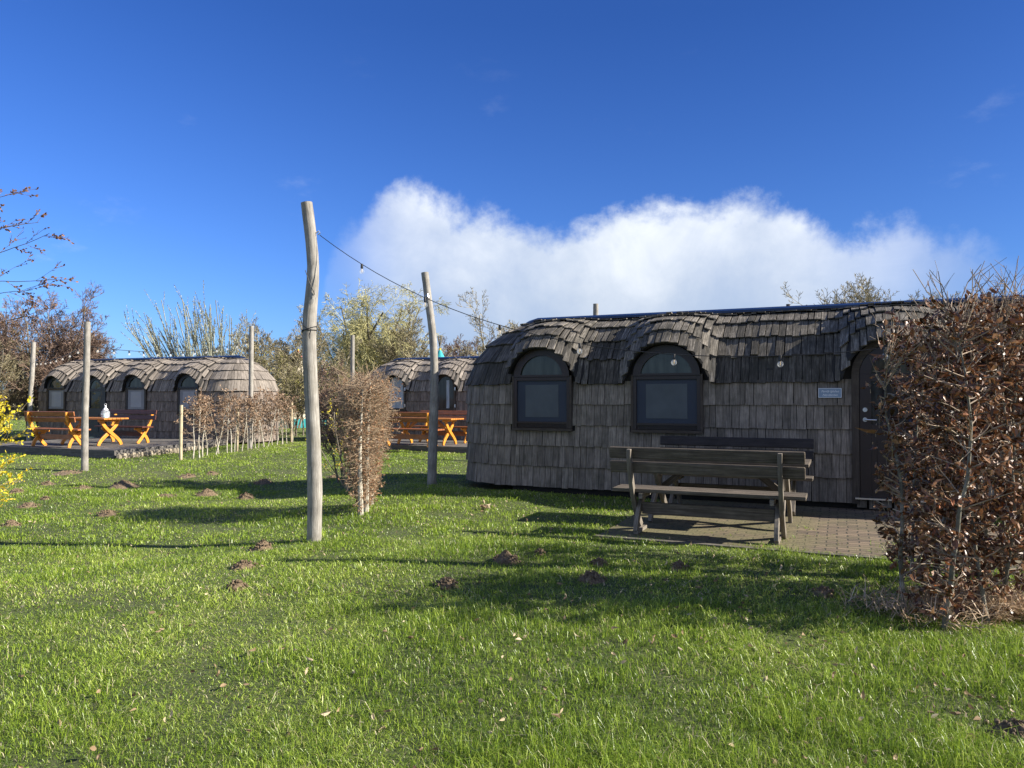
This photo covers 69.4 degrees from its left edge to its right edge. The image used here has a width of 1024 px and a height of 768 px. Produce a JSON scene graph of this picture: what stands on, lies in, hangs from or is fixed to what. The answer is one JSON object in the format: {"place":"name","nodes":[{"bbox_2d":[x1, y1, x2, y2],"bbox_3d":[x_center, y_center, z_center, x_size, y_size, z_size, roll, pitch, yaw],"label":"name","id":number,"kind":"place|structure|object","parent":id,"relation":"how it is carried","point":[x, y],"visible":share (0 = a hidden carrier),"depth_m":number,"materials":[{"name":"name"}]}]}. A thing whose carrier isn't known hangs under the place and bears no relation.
{"place":"outdoors","nodes":[
{"label":"outdoors","id":0,"kind":"place"},
{"bbox_2d":[0,416,1023,767],"bbox_3d":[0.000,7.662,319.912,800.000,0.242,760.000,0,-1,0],"label":"ground","id":1,"kind":"structure","parent":0,"point":[262,612],"depth_m":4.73,"materials":[{"name":"green plant"}]},
{"bbox_2d":[0,520,21,526],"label":"molehill","id":2,"kind":"object","parent":1,"relation":"on","point":[12,523],"visible":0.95,"depth_m":9.54,"materials":[{"name":"brown soil"}]},
{"bbox_2d":[9,488,26,493],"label":"molehill","id":3,"kind":"object","parent":1,"relation":"on","point":[16,490],"visible":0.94,"depth_m":12.83,"materials":[{"name":"brown soil"}]},
{"bbox_2d":[0,395,38,506],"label":"forsythia","id":4,"kind":"object","parent":1,"relation":"on","point":[3,418],"visible":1,"depth_m":7.49,"materials":[{"name":"yellow blossom"},{"name":"twig"},{"name":"bark"}]},
{"bbox_2d":[0,327,41,417],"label":"bare shrub","id":5,"kind":"object","parent":1,"relation":"on","point":[12,367],"visible":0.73,"depth_m":27.48,"materials":[{"name":"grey plant"}]},
{"bbox_2d":[13,502,41,507],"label":"molehill","id":6,"kind":"object","parent":1,"relation":"on","point":[28,504],"visible":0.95,"depth_m":11.33,"materials":[{"name":"brown soil"}]},
{"bbox_2d":[26,342,35,440],"bbox_3d":[-16.646,0.318,25.599,0.268,3.542,0.160,0,-1,0],"label":"wooden pole","id":7,"kind":"object","parent":1,"relation":"on","point":[32,372],"visible":0.85,"depth_m":25.55,"materials":[{"name":"grey wood"}]},
{"bbox_2d":[0,187,77,326],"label":"budding tree","id":8,"kind":"object","parent":1,"relation":"on","point":[60,237],"visible":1,"depth_m":8.29,"materials":[{"name":"brown plant"}]},
{"bbox_2d":[39,495,50,499],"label":"molehill","id":9,"kind":"object","parent":1,"relation":"on","point":[46,497],"visible":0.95,"depth_m":12.20,"materials":[{"name":"brown soil"}]},
{"bbox_2d":[38,480,55,485],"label":"molehill","id":10,"kind":"object","parent":1,"relation":"on","point":[46,483],"visible":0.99,"depth_m":13.95,"materials":[{"name":"brown soil"}]},
{"bbox_2d":[0,282,113,436],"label":"bare shrub","id":11,"kind":"object","parent":1,"relation":"on","point":[48,342],"visible":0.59,"depth_m":28.39,"materials":[{"name":"brown plant"}]},
{"bbox_2d":[2,325,121,425],"bbox_3d":[-18.606,-0.227,30.213,5.280,4.734,3.893,-1,-1,32],"label":"bare shrub","id":12,"kind":"object","parent":1,"relation":"on","point":[103,355],"visible":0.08,"depth_m":29.94,"materials":[{"name":"brown plant"}]},
{"bbox_2d":[52,470,85,475],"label":"molehill","id":13,"kind":"object","parent":1,"relation":"on","point":[63,473],"visible":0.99,"depth_m":15.29,"materials":[{"name":"brown soil"}]},
{"bbox_2d":[72,485,93,489],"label":"molehill","id":14,"kind":"object","parent":1,"relation":"on","point":[81,487],"visible":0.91,"depth_m":13.51,"materials":[{"name":"brown soil"}]},
{"bbox_2d":[81,322,90,470],"bbox_3d":[-9.106,0.285,15.797,0.164,3.232,0.147,0,-1,0],"label":"wooden pole","id":15,"kind":"object","parent":1,"relation":"on","point":[85,410],"visible":0.94,"depth_m":15.75,"materials":[{"name":"grey wood"}]},
{"bbox_2d":[36,346,83,363],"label":"string lights","id":16,"kind":"object","parent":15,"relation":"hanging from","point":[62,356],"visible":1,"depth_m":18.95,"materials":[{"name":"black rubber"}]},
{"bbox_2d":[96,509,118,516],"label":"molehill","id":17,"kind":"object","parent":1,"relation":"on","point":[107,512],"visible":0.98,"depth_m":10.38,"materials":[{"name":"brown soil"}]},
{"bbox_2d":[0,437,226,458],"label":"wooden deck","id":18,"kind":"structure","parent":1,"relation":"on","point":[108,448],"depth_m":19.94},
{"bbox_2d":[24,411,90,447],"bbox_3d":[-12.159,1.213,19.709,2.000,0.976,0.562,0,-1,24],"label":"garden bench","id":19,"kind":"object","parent":18,"relation":"on","point":[42,435],"visible":0.84,"depth_m":19.61,"materials":[{"name":"brown wood"}]},
{"bbox_2d":[60,417,128,445],"bbox_3d":[-11.740,1.322,20.648,2.000,0.768,0.758,0,-1,24],"label":"garden table","id":20,"kind":"object","parent":18,"relation":"on","point":[101,420],"visible":0.6,"depth_m":20.40,"materials":[{"name":"wood"}]},
{"bbox_2d":[103,403,107,417],"bbox_3d":[-11.220,0.733,20.410,0.222,0.396,0.222,0,-1,0],"label":"lantern","id":21,"kind":"object","parent":20,"relation":"on","point":[105,415],"visible":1,"depth_m":20.37,"materials":[{"name":"white glass"}]},
{"bbox_2d":[94,410,156,443],"bbox_3d":[-11.293,1.250,21.655,2.000,0.976,0.562,0,-1,24],"label":"garden bench","id":22,"kind":"object","parent":18,"relation":"on","point":[150,418],"visible":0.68,"depth_m":21.58,"materials":[{"name":"wood"}]},
{"bbox_2d":[108,480,139,488],"bbox_3d":[-7.281,1.868,13.841,0.585,0.171,0.634,-1,-1,29],"label":"molehill","id":23,"kind":"object","parent":1,"relation":"on","point":[123,484],"visible":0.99,"depth_m":13.72,"materials":[{"name":"brown soil"}]},
{"bbox_2d":[37,355,279,442],"bbox_3d":[-12.524,0.528,25.761,9.875,2.925,2.921,0,-1,21],"label":"barrel hut","id":24,"kind":"object","parent":1,"relation":"on","point":[164,387],"visible":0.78,"depth_m":24.33,"materials":[{"name":"wood"}]},
{"bbox_2d":[46,377,66,411],"bbox_3d":[-15.851,0.356,25.750,0.910,1.297,0.102,0,-1,21],"label":"window","id":25,"kind":"structure","parent":24,"relation":"in","point":[56,396],"depth_m":25.75,"materials":[{"name":"grey glass"}]},
{"bbox_2d":[89,376,106,437],"bbox_3d":[-14.122,0.799,25.049,0.950,2.269,0.130,0,-1,21],"label":"door","id":26,"kind":"structure","parent":24,"relation":"in","point":[97,394],"depth_m":25.04,"materials":[{"name":"black paint"}]},
{"bbox_2d":[125,375,146,409],"bbox_3d":[-12.406,0.331,24.427,0.910,1.297,0.102,0,-1,21],"label":"window","id":27,"kind":"structure","parent":24,"relation":"in","point":[135,392],"depth_m":24.42,"materials":[{"name":"grey glass"}]},
{"bbox_2d":[177,374,199,413],"bbox_3d":[-10.324,0.316,23.628,0.910,1.297,0.102,0,-1,21],"label":"window","id":28,"kind":"structure","parent":24,"relation":"in","point":[187,386],"depth_m":23.64,"materials":[{"name":"grey glass"}]},
{"bbox_2d":[116,444,216,458],"bbox_3d":[-9.340,1.844,20.296,0.190,0.185,4.173,0,-1,11],"label":"stone edging","id":29,"kind":"object","parent":1,"relation":"on","point":[145,453],"visible":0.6,"depth_m":19.68,"materials":[{"name":"grey stone"}]},
{"bbox_2d":[156,493,176,497],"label":"molehill","id":30,"kind":"object","parent":1,"relation":"on","point":[165,495],"visible":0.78,"depth_m":12.44,"materials":[{"name":"brown soil"}]},
{"bbox_2d":[1,390,339,415],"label":"hedge","id":31,"kind":"object","parent":1,"relation":"on","point":[5,413],"depth_m":60.67,"materials":[{"name":"plant"}]},
{"bbox_2d":[179,405,182,459],"bbox_3d":[-8.049,1.227,17.980,0.083,1.430,0.080,0,-1,0],"label":"hedge post","id":32,"kind":"object","parent":1,"relation":"on","point":[180,432],"visible":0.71,"depth_m":17.95,"materials":[{"name":"beige wood"}]},
{"bbox_2d":[177,473,195,478],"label":"molehill","id":33,"kind":"object","parent":1,"relation":"on","point":[187,475],"visible":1,"depth_m":14.94,"materials":[{"name":"brown soil"}]},
{"bbox_2d":[120,280,255,357],"bbox_3d":[-14.326,-1.289,31.785,5.760,6.830,3.898,0,-1,0],"label":"pussy willow","id":34,"kind":"object","parent":1,"relation":"on","point":[209,337],"visible":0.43,"depth_m":31.77,"materials":[{"name":"plant"}]},
{"bbox_2d":[195,488,220,496],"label":"molehill","id":35,"kind":"object","parent":1,"relation":"on","point":[206,492],"visible":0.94,"depth_m":12.63,"materials":[{"name":"brown soil"}]},
{"bbox_2d":[207,471,218,474],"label":"molehill","id":36,"kind":"object","parent":1,"relation":"on","point":[211,473],"visible":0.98,"depth_m":15.32,"materials":[{"name":"brown soil"}]},
{"bbox_2d":[174,384,300,458],"bbox_3d":[-7.620,0.981,21.222,1.385,1.955,6.632,0,-1,6],"label":"beech hedge","id":37,"kind":"object","parent":1,"relation":"on","point":[202,409],"visible":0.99,"depth_m":20.64,"materials":[{"name":"brown plant"}]},
{"bbox_2d":[226,579,248,591],"bbox_3d":[-2.155,1.577,5.775,0.193,0.106,0.192,-1,-1,29],"label":"molehill","id":38,"kind":"object","parent":1,"relation":"on","point":[235,584],"visible":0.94,"depth_m":5.75,"materials":[{"name":"brown soil"}]},
{"bbox_2d":[236,405,238,450],"bbox_3d":[-7.748,1.297,20.879,0.077,1.400,0.074,0,-1,0],"label":"hedge post","id":39,"kind":"object","parent":1,"relation":"on","point":[237,442],"visible":0.57,"depth_m":20.85,"materials":[{"name":"beige wood"}]},
{"bbox_2d":[230,559,257,570],"bbox_3d":[-2.401,1.621,6.609,0.290,0.101,0.276,0,-1,-1],"label":"molehill","id":40,"kind":"object","parent":1,"relation":"on","point":[242,563],"visible":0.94,"depth_m":6.58,"materials":[{"name":"brown soil"}]},
{"bbox_2d":[237,492,252,499],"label":"molehill","id":41,"kind":"object","parent":1,"relation":"on","point":[245,495],"visible":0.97,"depth_m":12.13,"materials":[{"name":"brown soil"}]},
{"bbox_2d":[215,313,280,369],"bbox_3d":[-12.217,-0.601,33.753,3.060,5.621,4.845,1,-1,-25],"label":"bare tree","id":42,"kind":"object","parent":1,"relation":"on","point":[258,344],"visible":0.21,"depth_m":33.95,"materials":[{"name":"grey plant"}]},
{"bbox_2d":[248,326,253,448],"bbox_3d":[-7.697,0.151,21.801,0.144,3.728,0.136,0,-1,0],"label":"wooden pole","id":43,"kind":"object","parent":1,"relation":"on","point":[251,358],"visible":0.83,"depth_m":21.76,"materials":[{"name":"grey wood"}]},
{"bbox_2d":[90,341,247,355],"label":"string lights","id":44,"kind":"object","parent":43,"relation":"hanging from","point":[157,352],"visible":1,"depth_m":17.90,"materials":[{"name":"black rubber"}]},
{"bbox_2d":[249,539,272,550],"bbox_3d":[-2.561,1.655,7.589,0.294,0.143,0.280,1,-1,-36],"label":"molehill","id":45,"kind":"object","parent":1,"relation":"on","point":[262,544],"visible":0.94,"depth_m":7.55,"materials":[{"name":"brown soil"}]},
{"bbox_2d":[253,478,272,484],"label":"molehill","id":46,"kind":"object","parent":1,"relation":"on","point":[263,481],"visible":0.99,"depth_m":14.28,"materials":[{"name":"brown soil"}]},
{"bbox_2d":[290,403,292,441],"bbox_3d":[-7.299,1.326,24.479,0.083,1.480,0.080,0,-1,0],"label":"hedge post","id":47,"kind":"object","parent":1,"relation":"on","point":[291,414],"visible":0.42,"depth_m":24.45,"materials":[{"name":"beige wood"}]},
{"bbox_2d":[256,350,349,435],"bbox_3d":[-8.074,0.429,28.989,3.393,3.374,3.094,0,-1,0],"label":"leafing shrub","id":48,"kind":"object","parent":1,"relation":"on","point":[295,376],"visible":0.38,"depth_m":28.25,"materials":[{"name":"green plant"}]},
{"bbox_2d":[278,336,330,427],"bbox_3d":[-11.300,-0.135,39.010,3.876,4.854,3.876,0,-1,0],"label":"tipi","id":49,"kind":"object","parent":1,"relation":"on","point":[301,426],"visible":0.12,"depth_m":37.27,"materials":[{"name":"beige fabric"}]},
{"bbox_2d":[263,308,355,428],"bbox_3d":[-10.513,-0.760,36.716,3.895,6.050,6.037,1,-1,-39],"label":"bare tree","id":50,"kind":"object","parent":1,"relation":"on","point":[319,343],"visible":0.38,"depth_m":36.06,"materials":[{"name":"brown plant"}]},
{"bbox_2d":[300,201,322,542],"bbox_3d":[-2.146,-0.102,7.907,0.244,3.708,0.178,0,-1,0],"label":"wooden pole","id":51,"kind":"object","parent":1,"relation":"on","point":[314,463],"visible":0.92,"depth_m":7.86,"materials":[{"name":"grey wood"}]},
{"bbox_2d":[320,235,923,364],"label":"string lights","id":52,"kind":"object","parent":51,"relation":"hanging from","point":[673,355],"visible":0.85,"depth_m":7.00,"materials":[{"name":"black rubber"}]},
{"bbox_2d":[277,324,363,402],"bbox_3d":[-9.951,-0.369,38.147,4.338,5.337,4.195,1,-1,-25],"label":"bare tree","id":53,"kind":"object","parent":1,"relation":"on","point":[335,360],"visible":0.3,"depth_m":37.37,"materials":[{"name":"brown plant"}]},
{"bbox_2d":[305,398,350,490],"bbox_3d":[-2.826,0.973,12.109,0.866,1.528,1.007,0,-1,0],"label":"forsythia","id":54,"kind":"object","parent":1,"relation":"on","point":[344,477],"visible":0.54,"depth_m":11.93,"materials":[{"name":"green plant"}]},
{"bbox_2d":[304,357,388,483],"bbox_3d":[-3.119,0.648,13.706,1.650,2.336,1.620,0,-1,0],"label":"bare shrub","id":55,"kind":"object","parent":1,"relation":"on","point":[331,439],"visible":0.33,"depth_m":13.47,"materials":[{"name":"brown plant"}]},
{"bbox_2d":[350,335,354,380],"bbox_3d":[-5.399,0.212,25.000,0.146,3.728,0.143,0,-1,0],"label":"wooden pole","id":56,"kind":"object","parent":1,"relation":"on","point":[352,354],"visible":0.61,"depth_m":24.97,"materials":[{"name":"grey wood"}]},
{"bbox_2d":[319,359,405,515],"bbox_3d":[-2.034,0.697,10.042,1.216,2.092,1.878,0,-1,0],"label":"clipped hedge","id":57,"kind":"object","parent":1,"relation":"on","point":[365,453],"visible":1,"depth_m":9.69,"materials":[{"name":"brown plant"}]},
{"bbox_2d":[299,279,451,379],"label":"weeping willow","id":58,"kind":"object","parent":1,"relation":"on","point":[360,327],"visible":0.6,"depth_m":42.77,"materials":[{"name":"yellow plant"}]},
{"bbox_2d":[363,305,429,368],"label":"bare tree","id":59,"kind":"object","parent":1,"relation":"on","point":[386,356],"visible":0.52,"depth_m":41.42,"materials":[{"name":"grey plant"}]},
{"bbox_2d":[375,439,467,452],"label":"wooden deck","id":60,"kind":"structure","parent":1,"relation":"on","point":[460,446],"depth_m":20.98,"materials":[{"name":"grey wood"}]},
{"bbox_2d":[378,412,444,446],"bbox_3d":[-2.869,1.256,20.389,2.000,0.976,0.562,0,-1,24],"label":"garden bench","id":61,"kind":"object","parent":60,"relation":"on","point":[419,420],"visible":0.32,"depth_m":20.23,"materials":[{"name":"orange wood"}]},
{"bbox_2d":[397,417,463,445],"bbox_3d":[-2.450,1.365,21.327,2.000,0.768,0.758,0,-1,24],"label":"garden table","id":62,"kind":"object","parent":60,"relation":"on","point":[448,430],"visible":0.65,"depth_m":21.13,"materials":[{"name":"wood"}]},
{"bbox_2d":[413,410,466,442],"bbox_3d":[-2.003,1.293,22.334,2.000,0.976,0.562,0,-1,24],"label":"garden bench","id":63,"kind":"object","parent":60,"relation":"on","point":[455,433],"visible":0.48,"depth_m":22.35,"materials":[{"name":"brown wood"}]},
{"bbox_2d":[371,356,478,439],"bbox_3d":[-0.277,0.507,24.669,10.678,2.925,2.913,0,-1,21],"label":"barrel hut","id":64,"kind":"object","parent":1,"relation":"on","point":[413,375],"visible":0.21,"depth_m":24.50,"materials":[{"name":"wood"}]},
{"bbox_2d":[386,376,406,411],"bbox_3d":[-3.879,0.311,24.760,0.800,1.220,0.110,0,-1,21],"label":"window","id":65,"kind":"structure","parent":64,"relation":"in","point":[397,405],"depth_m":24.72,"materials":[{"name":"glass"}]},
{"bbox_2d":[438,375,456,410],"bbox_3d":[-2.161,0.299,24.101,0.800,1.220,0.110,0,-1,21],"label":"window","id":66,"kind":"structure","parent":64,"relation":"in","point":[446,386],"depth_m":24.08,"materials":[{"name":"black glass"}]},
{"bbox_2d":[421,272,437,484],"bbox_3d":[-1.442,-0.060,12.948,0.309,3.815,0.193,0,-1,0],"label":"wooden pole","id":67,"kind":"object","parent":1,"relation":"on","point":[432,448],"visible":0.91,"depth_m":12.91,"materials":[{"name":"wood"}]},
{"bbox_2d":[437,336,443,356],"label":"tipi","id":68,"kind":"object","parent":1,"relation":"on","point":[440,353],"visible":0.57,"depth_m":41.47,"materials":[{"name":"teal fabric"}]},
{"bbox_2d":[433,576,457,589],"bbox_3d":[-0.509,1.561,5.790,0.236,0.105,0.220,0,-1,-13],"label":"molehill","id":69,"kind":"object","parent":1,"relation":"on","point":[448,582],"visible":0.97,"depth_m":5.76,"materials":[{"name":"brown soil"}]},
{"bbox_2d":[441,334,493,356],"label":"bare tree","id":70,"kind":"object","parent":1,"relation":"on","point":[455,353],"visible":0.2,"depth_m":51.80,"materials":[{"name":"brown plant"}]},
{"bbox_2d":[428,287,512,356],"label":"bare tree","id":71,"kind":"object","parent":1,"relation":"on","point":[478,322],"visible":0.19,"depth_m":46.22,"materials":[{"name":"grey plant"}]},
{"bbox_2d":[480,500,490,509],"bbox_3d":[-0.354,1.625,9.889,0.149,0.141,0.130,-1,-1,30],"label":"leaf clump","id":72,"kind":"object","parent":1,"relation":"on","point":[485,505],"visible":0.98,"depth_m":9.88,"materials":[{"name":"plant"}]},
{"bbox_2d":[493,549,520,564],"bbox_3d":[-0.057,1.571,6.733,0.291,0.140,0.277,-1,-1,35],"label":"molehill","id":73,"kind":"object","parent":1,"relation":"on","point":[505,557],"visible":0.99,"depth_m":6.68,"materials":[{"name":"brown soil"}]},
{"bbox_2d":[496,319,519,332],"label":"bare tree","id":74,"kind":"object","parent":1,"relation":"on","point":[513,325],"visible":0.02,"depth_m":47.95,"materials":[{"name":"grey plant"}]},
{"bbox_2d":[0,493,1023,767],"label":"fallen leaves","id":75,"kind":"object","parent":1,"relation":"on","point":[518,639],"visible":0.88,"depth_m":4.00,"materials":[{"name":"dry brown leaf"}]},
{"bbox_2d":[534,548,545,554],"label":"molehill","id":76,"kind":"object","parent":1,"relation":"on","point":[542,551],"visible":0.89,"depth_m":6.96,"materials":[{"name":"brown soil"}]},
{"bbox_2d":[578,570,606,584],"bbox_3d":[0.637,1.567,6.010,0.302,0.116,0.274,-1,-1,29],"label":"molehill","id":77,"kind":"object","parent":1,"relation":"on","point":[593,576],"visible":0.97,"depth_m":5.95,"materials":[{"name":"brown soil"}]},
{"bbox_2d":[590,557,608,567],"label":"molehill","id":78,"kind":"object","parent":1,"relation":"on","point":[599,561],"visible":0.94,"depth_m":6.51,"materials":[{"name":"brown soil"}]},
{"bbox_2d":[670,559,689,571],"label":"molehill","id":79,"kind":"object","parent":1,"relation":"on","point":[679,565],"visible":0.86,"depth_m":6.37,"materials":[{"name":"brown soil"}]},
{"bbox_2d":[465,295,1023,517],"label":"barrel hut","id":80,"kind":"object","parent":1,"relation":"on","point":[544,414],"visible":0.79,"depth_m":10.88,"materials":[{"name":"wood"}]},
{"bbox_2d":[512,349,572,430],"bbox_3d":[0.477,0.089,11.691,1.010,1.297,0.102,0,-1,24],"label":"window","id":81,"kind":"structure","parent":80,"relation":"in","point":[542,382],"depth_m":11.67,"materials":[{"name":"black glass"}]},
{"bbox_2d":[593,304,597,314],"bbox_3d":[1.929,0.038,17.002,0.143,3.771,0.140,0,-1,0],"label":"chimney pipe","id":82,"kind":"object","parent":80,"relation":"on","point":[595,309],"visible":0.21,"depth_m":16.98,"materials":[{"name":"grey metal"}]},
{"bbox_2d":[631,345,703,433],"bbox_3d":[2.275,0.074,10.891,1.060,1.297,0.102,0,-1,24],"label":"window","id":83,"kind":"structure","parent":80,"relation":"in","point":[667,393],"depth_m":10.87,"materials":[{"name":"black glass"}]},
{"bbox_2d":[818,388,841,397],"bbox_3d":[4.292,0.120,9.984,0.290,0.130,0.016,0,-1,24],"label":"sign","id":84,"kind":"object","parent":80,"relation":"attached to","point":[829,392],"visible":1,"depth_m":9.98,"materials":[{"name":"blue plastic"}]},
{"bbox_2d":[851,337,946,509],"bbox_3d":[5.030,0.508,9.630,1.100,2.274,0.130,0,-1,24],"label":"door","id":85,"kind":"structure","parent":80,"relation":"in","point":[864,460],"depth_m":9.76,"materials":[{"name":"brown paint"}]},
{"bbox_2d":[593,498,1021,569],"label":"patio","id":86,"kind":"structure","parent":1,"relation":"on","point":[851,530],"depth_m":8.22,"materials":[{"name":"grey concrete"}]},
{"bbox_2d":[609,446,807,544],"bbox_3d":[2.065,1.155,7.888,2.000,0.950,0.562,0,-1,24],"label":"garden bench","id":87,"kind":"object","parent":86,"relation":"on","point":[780,472],"visible":1,"depth_m":7.77,"materials":[{"name":"wood"}]},
{"bbox_2d":[632,459,810,530],"bbox_3d":[2.483,1.277,8.826,2.000,0.768,0.758,0,-1,24],"label":"garden table","id":88,"kind":"object","parent":86,"relation":"on","point":[768,482],"visible":0.51,"depth_m":8.61,"materials":[{"name":"brown wood"}]},
{"bbox_2d":[653,436,813,515],"bbox_3d":[2.919,1.192,9.806,2.000,0.950,0.562,0,-1,24],"label":"garden bench","id":89,"kind":"object","parent":86,"relation":"on","point":[678,441],"visible":0.45,"depth_m":9.86,"materials":[{"name":"brown wood"}]},
{"bbox_2d":[808,585,834,598],"bbox_3d":[2.357,1.574,5.604,0.210,0.091,0.210,0,-1,17],"label":"molehill","id":90,"kind":"object","parent":1,"relation":"on","point":[825,590],"visible":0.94,"depth_m":5.58,"materials":[{"name":"brown soil"}]},
{"bbox_2d":[781,272,898,304],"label":"bare tree","id":91,"kind":"object","parent":1,"relation":"on","point":[869,298],"visible":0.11,"depth_m":40.08,"materials":[{"name":"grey plant"}]},
{"bbox_2d":[825,568,1023,632],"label":"dry grass","id":92,"kind":"structure","parent":1,"relation":"on","point":[972,606],"depth_m":5.03,"materials":[{"name":"plant"}]},
{"bbox_2d":[908,289,960,299],"bbox_3d":[23.576,-1.552,42.083,8.068,7.866,8.050,0,-1,0],"label":"bare tree","id":93,"kind":"object","parent":1,"relation":"on","point":[937,295],"visible":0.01,"depth_m":39.05,"materials":[{"name":"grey plant"}]},
{"bbox_2d":[855,256,1023,631],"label":"hornbeam hedge","id":94,"kind":"object","parent":1,"relation":"on","point":[945,371],"visible":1,"depth_m":5.00,"materials":[{"name":"brown plant"}]},
{"bbox_2d":[983,717,1023,744],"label":"molehill","id":95,"kind":"object","parent":1,"relation":"on","point":[1011,723],"visible":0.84,"depth_m":3.30,"materials":[{"name":"brown soil"}]},
{"bbox_2d":[0,0,1023,393],"label":"sky","id":96,"kind":"structure","parent":0,"point":[549,158],"materials":[{"name":"blue"}]}
]}

